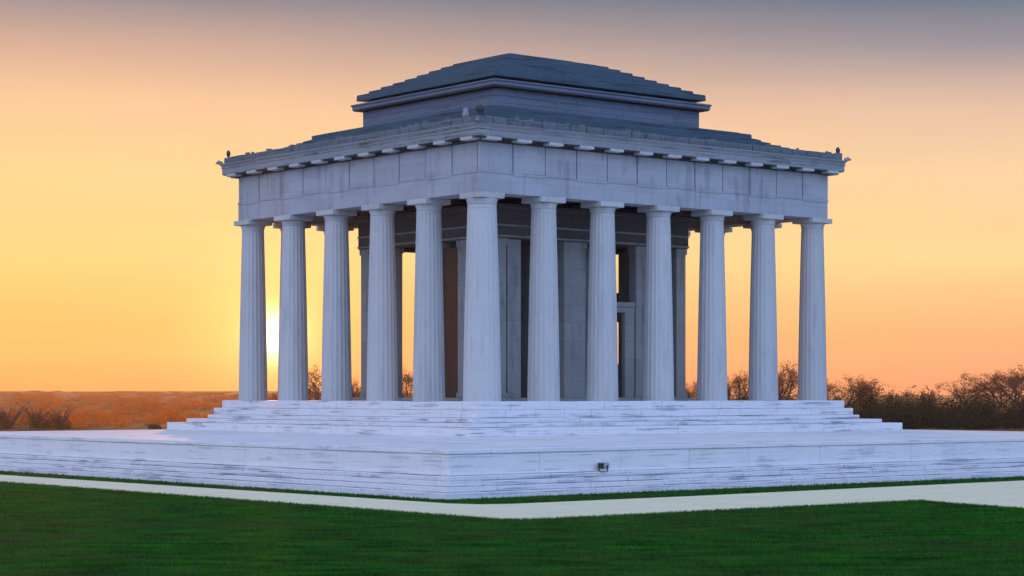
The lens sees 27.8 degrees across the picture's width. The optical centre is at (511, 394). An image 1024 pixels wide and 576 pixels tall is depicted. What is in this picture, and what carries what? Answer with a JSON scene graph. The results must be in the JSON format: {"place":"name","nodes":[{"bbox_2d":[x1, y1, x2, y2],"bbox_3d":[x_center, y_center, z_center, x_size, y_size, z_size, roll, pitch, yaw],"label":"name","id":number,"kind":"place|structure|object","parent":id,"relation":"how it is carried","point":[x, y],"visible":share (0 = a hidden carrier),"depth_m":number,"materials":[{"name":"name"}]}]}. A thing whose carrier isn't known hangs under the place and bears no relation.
{"place":"outdoors","nodes":[
{"label":"outdoors","id":0,"kind":"place"},
{"bbox_2d":[0,470,1023,575],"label":"lawn grass","id":1,"kind":"structure","parent":0,"point":[835,537],"depth_m":54.64,"materials":[{"name":"green plant"}]},
{"bbox_2d":[0,391,1023,575],"bbox_3d":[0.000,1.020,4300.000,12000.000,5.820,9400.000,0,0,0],"label":"ground","id":2,"kind":"structure","parent":0,"point":[139,426],"depth_m":56.78,"materials":[{"name":"green plant"}]},
{"bbox_2d":[0,404,31,428],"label":"bush","id":3,"kind":"object","parent":2,"relation":"on","point":[8,423],"visible":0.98,"depth_m":225.99,"materials":[{"name":"brown plant"}]},
{"bbox_2d":[19,403,53,428],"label":"bush","id":4,"kind":"object","parent":2,"relation":"on","point":[36,422],"visible":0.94,"depth_m":229.62,"materials":[{"name":"brown plant"}]},
{"bbox_2d":[47,406,75,428],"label":"bush","id":5,"kind":"object","parent":2,"relation":"on","point":[58,423],"visible":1,"depth_m":227.94,"materials":[{"name":"brown plant"}]},
{"bbox_2d":[146,423,162,429],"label":"bush","id":6,"kind":"object","parent":2,"relation":"on","point":[153,426],"visible":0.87,"depth_m":221.66,"materials":[{"name":"brown plant"}]},
{"bbox_2d":[0,390,411,428],"bbox_3d":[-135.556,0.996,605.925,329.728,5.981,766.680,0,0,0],"label":"wood","id":7,"kind":"object","parent":2,"relation":"on","point":[73,418],"visible":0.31,"depth_m":451.50,"materials":[{"name":"brown plant"}]},
{"bbox_2d":[268,390,277,399],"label":"bare tree","id":8,"kind":"object","parent":2,"relation":"on","point":[273,395],"visible":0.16,"depth_m":259.28,"materials":[{"name":"brown plant"}]},
{"bbox_2d":[308,364,320,399],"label":"bare tree","id":9,"kind":"object","parent":2,"relation":"on","point":[313,385],"visible":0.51,"depth_m":235.63,"materials":[{"name":"brown plant"}]},
{"bbox_2d":[352,377,360,397],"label":"bare tree","id":10,"kind":"object","parent":2,"relation":"on","point":[355,395],"visible":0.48,"depth_m":249.26,"materials":[{"name":"brown plant"}]},
{"bbox_2d":[402,364,412,396],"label":"bare tree","id":11,"kind":"object","parent":2,"relation":"on","point":[409,379],"visible":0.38,"depth_m":240.23,"materials":[{"name":"brown plant"}]},
{"bbox_2d":[0,429,1023,499],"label":"stone terrace","id":12,"kind":"structure","parent":2,"relation":"on","point":[448,468],"depth_m":86.12,"materials":[{"name":"stone"}]},
{"bbox_2d":[167,53,901,437],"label":"marble temple","id":13,"kind":"structure","parent":12,"relation":"on","point":[515,203],"depth_m":109.58,"materials":[{"name":"stone"}]},
{"bbox_2d":[598,462,608,471],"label":"floodlight","id":14,"kind":"object","parent":12,"relation":"on","point":[603,465],"visible":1,"depth_m":79.26,"materials":[{"name":"metal"}]},
{"bbox_2d":[686,381,696,397],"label":"bare tree","id":15,"kind":"object","parent":2,"relation":"on","point":[693,387],"visible":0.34,"depth_m":243.37,"materials":[{"name":"brown plant"}]},
{"bbox_2d":[727,374,746,398],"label":"bare tree","id":16,"kind":"object","parent":2,"relation":"on","point":[729,387],"visible":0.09,"depth_m":252.55,"materials":[{"name":"brown plant"}]},
{"bbox_2d":[727,366,748,399],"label":"bare tree","id":17,"kind":"object","parent":2,"relation":"on","point":[738,381],"visible":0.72,"depth_m":238.90,"materials":[{"name":"brown plant"}]},
{"bbox_2d":[778,359,797,399],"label":"bare tree","id":18,"kind":"object","parent":2,"relation":"on","point":[791,380],"visible":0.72,"depth_m":236.56,"materials":[{"name":"brown plant"}]},
{"bbox_2d":[827,380,839,398],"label":"bare tree","id":19,"kind":"object","parent":2,"relation":"on","point":[831,389],"visible":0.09,"depth_m":248.54,"materials":[{"name":"brown plant"}]},
{"bbox_2d":[687,378,1023,429],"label":"scrub","id":20,"kind":"object","parent":2,"relation":"on","point":[923,414],"visible":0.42,"depth_m":228.31,"materials":[{"name":"brown plant"}]},
{"bbox_2d":[827,374,884,409],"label":"bare tree","id":21,"kind":"object","parent":2,"relation":"on","point":[861,393],"visible":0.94,"depth_m":236.31,"materials":[{"name":"brown plant"}]},
{"bbox_2d":[846,384,886,405],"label":"bare tree","id":22,"kind":"object","parent":2,"relation":"on","point":[869,397],"visible":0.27,"depth_m":246.22,"materials":[{"name":"brown plant"}]},
{"bbox_2d":[900,390,921,403],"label":"bare tree","id":23,"kind":"object","parent":2,"relation":"on","point":[903,393],"visible":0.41,"depth_m":300.47,"materials":[{"name":"brown plant"}]},
{"bbox_2d":[920,386,942,404],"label":"bare tree","id":24,"kind":"object","parent":2,"relation":"on","point":[934,393],"visible":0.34,"depth_m":299.85,"materials":[{"name":"brown plant"}]},
{"bbox_2d":[935,374,994,423],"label":"bare tree","id":25,"kind":"object","parent":2,"relation":"on","point":[961,396],"visible":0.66,"depth_m":238.99,"materials":[{"name":"brown plant"}]},
{"bbox_2d":[958,368,1023,417],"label":"bare tree","id":26,"kind":"object","parent":2,"relation":"on","point":[999,389],"visible":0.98,"depth_m":234.58,"materials":[{"name":"brown plant"}]},
{"bbox_2d":[977,363,1023,422],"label":"bare tree","id":27,"kind":"object","parent":2,"relation":"on","point":[1009,387],"visible":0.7,"depth_m":239.03,"materials":[{"name":"brown plant"}]},
{"bbox_2d":[1011,364,1023,389],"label":"bare tree","id":28,"kind":"object","parent":2,"relation":"on","point":[1017,372],"visible":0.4,"depth_m":240.34,"materials":[{"name":"brown plant"}]},
{"bbox_2d":[0,475,1023,518],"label":"path","id":29,"kind":"structure","parent":0,"point":[1007,493],"depth_m":73.72,"materials":[{"name":"concrete"}]},
{"bbox_2d":[0,0,1023,394],"label":"sky","id":30,"kind":"structure","parent":0,"point":[121,244],"materials":[{"name":"orange"}]}
]}

